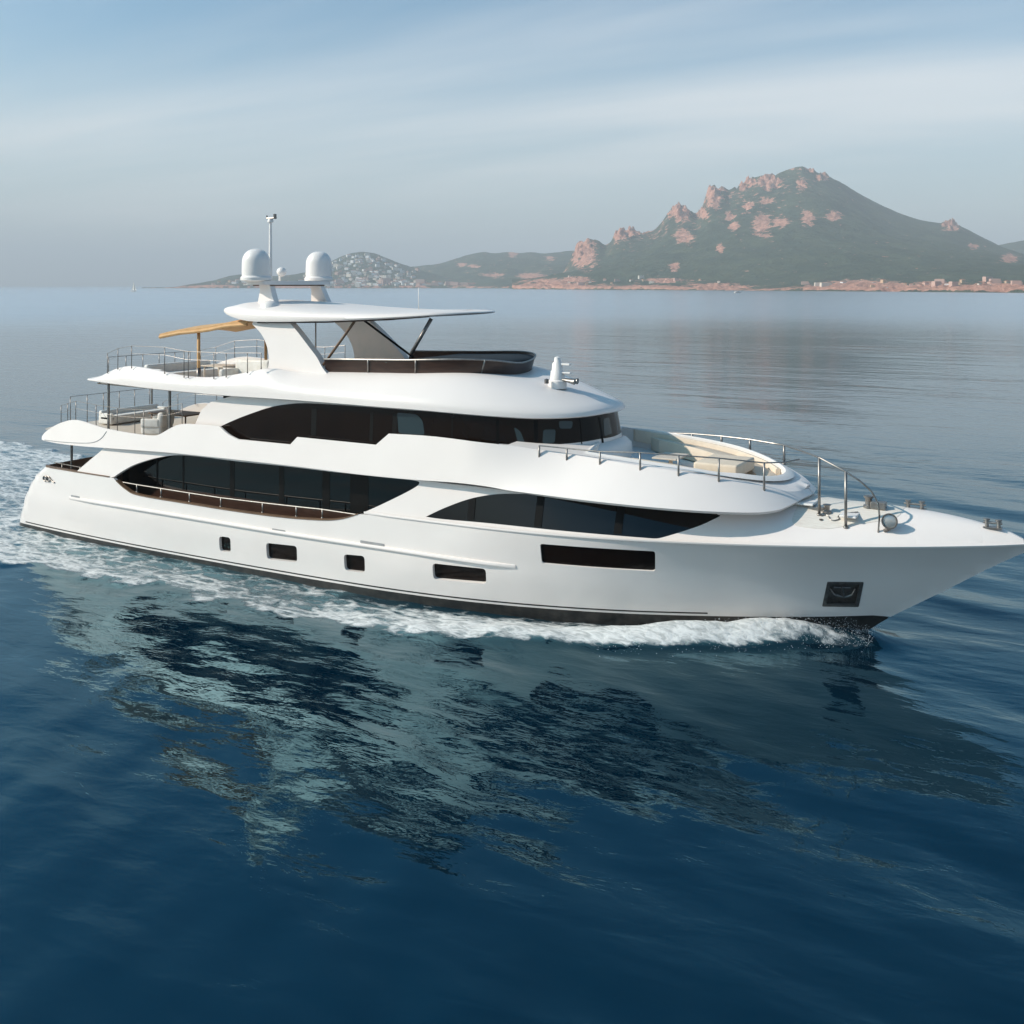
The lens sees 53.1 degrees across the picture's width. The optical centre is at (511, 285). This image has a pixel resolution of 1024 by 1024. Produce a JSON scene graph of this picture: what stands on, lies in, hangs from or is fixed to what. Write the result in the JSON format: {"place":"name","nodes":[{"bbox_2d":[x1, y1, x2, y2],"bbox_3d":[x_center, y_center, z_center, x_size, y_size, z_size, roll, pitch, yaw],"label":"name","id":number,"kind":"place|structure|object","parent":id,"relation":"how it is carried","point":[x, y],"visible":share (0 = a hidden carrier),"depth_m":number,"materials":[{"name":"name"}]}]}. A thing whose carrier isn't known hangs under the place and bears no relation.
{"place":"outdoors","nodes":[
{"label":"outdoors","id":0,"kind":"place"},
{"bbox_2d":[142,252,459,287],"bbox_3d":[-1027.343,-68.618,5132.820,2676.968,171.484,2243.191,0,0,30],"label":"town hill","id":1,"kind":"structure","parent":0,"point":[428,277],"depth_m":4397.39,"materials":[{"name":"green plant"}]},
{"bbox_2d":[381,278,391,283],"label":"house","id":2,"kind":"structure","parent":1,"relation":"on","point":[388,280],"depth_m":4217.52,"materials":[{"name":"beige"}]},
{"bbox_2d":[415,279,426,282],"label":"house","id":3,"kind":"structure","parent":1,"relation":"on","point":[420,281],"depth_m":4221.56,"materials":[{"name":"beige"}]},
{"bbox_2d":[412,251,573,287],"bbox_3d":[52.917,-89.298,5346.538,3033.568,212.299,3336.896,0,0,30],"label":"hill","id":4,"kind":"structure","parent":0,"point":[490,270],"depth_m":4757.74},
{"bbox_2d":[450,282,459,285],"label":"house","id":5,"kind":"structure","parent":4,"relation":"on","point":[455,283],"depth_m":4187.30,"materials":[{"name":"beige"}]},
{"bbox_2d":[0,286,1023,1023],"bbox_3d":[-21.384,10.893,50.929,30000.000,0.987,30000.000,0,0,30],"label":"sea","id":6,"kind":"structure","parent":0,"point":[228,796],"depth_m":24.67,"materials":[{"name":"liquid"}]},
{"bbox_2d":[20,214,1023,629],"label":"motor yacht","id":7,"kind":"object","parent":6,"relation":"on","point":[380,464],"visible":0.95,"depth_m":35.94,"materials":[{"name":"white plastic"}]},
{"bbox_2d":[99,404,166,424],"bbox_3d":[-18.321,6.220,49.639,0.900,0.620,3.400,0,0,30],"label":"sofa","id":8,"kind":"object","parent":7,"relation":"on","point":[127,413],"visible":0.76,"depth_m":49.14,"materials":[{"name":"white fabric"}]},
{"bbox_2d":[141,410,174,434],"bbox_3d":[-15.494,5.999,44.816,1.064,0.989,1.173,0,0,10],"label":"armchair","id":9,"kind":"object","parent":7,"relation":"on","point":[156,425],"visible":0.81,"depth_m":44.28,"materials":[{"name":"white fabric"}]},
{"bbox_2d":[148,410,199,423],"bbox_3d":[-15.257,6.176,46.736,2.400,0.751,1.300,0,0,30],"label":"table","id":10,"kind":"object","parent":7,"relation":"on","point":[188,413],"visible":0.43,"depth_m":46.62,"materials":[{"name":"brown wood"}]},
{"bbox_2d":[144,360,222,376],"bbox_3d":[-15.133,3.950,47.356,1.100,0.780,3.800,0,0,30],"label":"sofa","id":11,"kind":"object","parent":7,"relation":"on","point":[180,368],"visible":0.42,"depth_m":47.44,"materials":[{"name":"white fabric"}]},
{"bbox_2d":[201,364,235,376],"bbox_3d":[-12.950,3.986,46.339,2.000,0.751,1.100,0,0,30],"label":"table","id":12,"kind":"object","parent":7,"relation":"on","point":[223,365],"visible":0.62,"depth_m":46.15,"materials":[{"name":"white wood"}]},
{"bbox_2d":[219,359,268,375],"bbox_3d":[-11.126,3.730,42.763,1.900,1.220,1.200,0,0,30],"label":"sofa","id":13,"kind":"object","parent":7,"relation":"on","point":[241,365],"visible":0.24,"depth_m":43.06,"materials":[{"name":"white fabric"}]},
{"bbox_2d":[609,614,879,655],"bbox_3d":[8.243,10.667,33.914,7.298,0.882,11.254,0,0,30],"label":"bow spray","id":14,"kind":"object","parent":6,"relation":"on","point":[802,633],"visible":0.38,"depth_m":31.73,"materials":[{"name":"white liquid"}]},
{"bbox_2d":[0,0,1023,285],"label":"sky","id":15,"kind":"structure","parent":0,"point":[143,142],"materials":[{"name":"blue"}]},
{"bbox_2d":[512,166,1023,292],"bbox_3d":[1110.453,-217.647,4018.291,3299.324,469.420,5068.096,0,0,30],"label":"mountain","id":16,"kind":"structure","parent":0,"point":[789,229],"depth_m":3019.18,"materials":[{"name":"green plant"}]},
{"bbox_2d":[801,281,809,284],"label":"house","id":17,"kind":"structure","parent":16,"relation":"on","point":[805,283],"depth_m":2237.98,"materials":[{"name":"beige"}]},
{"bbox_2d":[820,283,828,286],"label":"house","id":18,"kind":"structure","parent":16,"relation":"on","point":[824,284],"depth_m":2042.54,"materials":[{"name":"beige"}]},
{"bbox_2d":[931,281,941,286],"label":"house","id":19,"kind":"structure","parent":16,"relation":"on","point":[935,283],"depth_m":1782.75,"materials":[{"name":"beige"}]},
{"bbox_2d":[934,279,945,282],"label":"house","id":20,"kind":"structure","parent":16,"relation":"on","point":[942,280],"depth_m":1983.90,"materials":[{"name":"beige"}]},
{"bbox_2d":[949,281,957,286],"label":"house","id":21,"kind":"structure","parent":16,"relation":"on","point":[953,283],"depth_m":1738.10,"materials":[{"name":"beige"}]},
{"bbox_2d":[982,277,992,281],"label":"house","id":22,"kind":"structure","parent":16,"relation":"on","point":[985,279],"depth_m":1915.26,"materials":[{"name":"beige"}]},
{"bbox_2d":[989,279,1001,282],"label":"house","id":23,"kind":"structure","parent":16,"relation":"on","point":[996,280],"depth_m":1843.70,"materials":[{"name":"beige"}]},
{"bbox_2d":[1011,281,1022,284],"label":"house","id":24,"kind":"structure","parent":16,"relation":"on","point":[1017,282],"depth_m":1645.38,"materials":[{"name":"beige"}]},
{"bbox_2d":[1000,240,1023,253],"bbox_3d":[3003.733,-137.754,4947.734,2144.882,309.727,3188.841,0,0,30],"label":"hill","id":25,"kind":"structure","parent":0,"point":[1018,246],"depth_m":4525.73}
]}

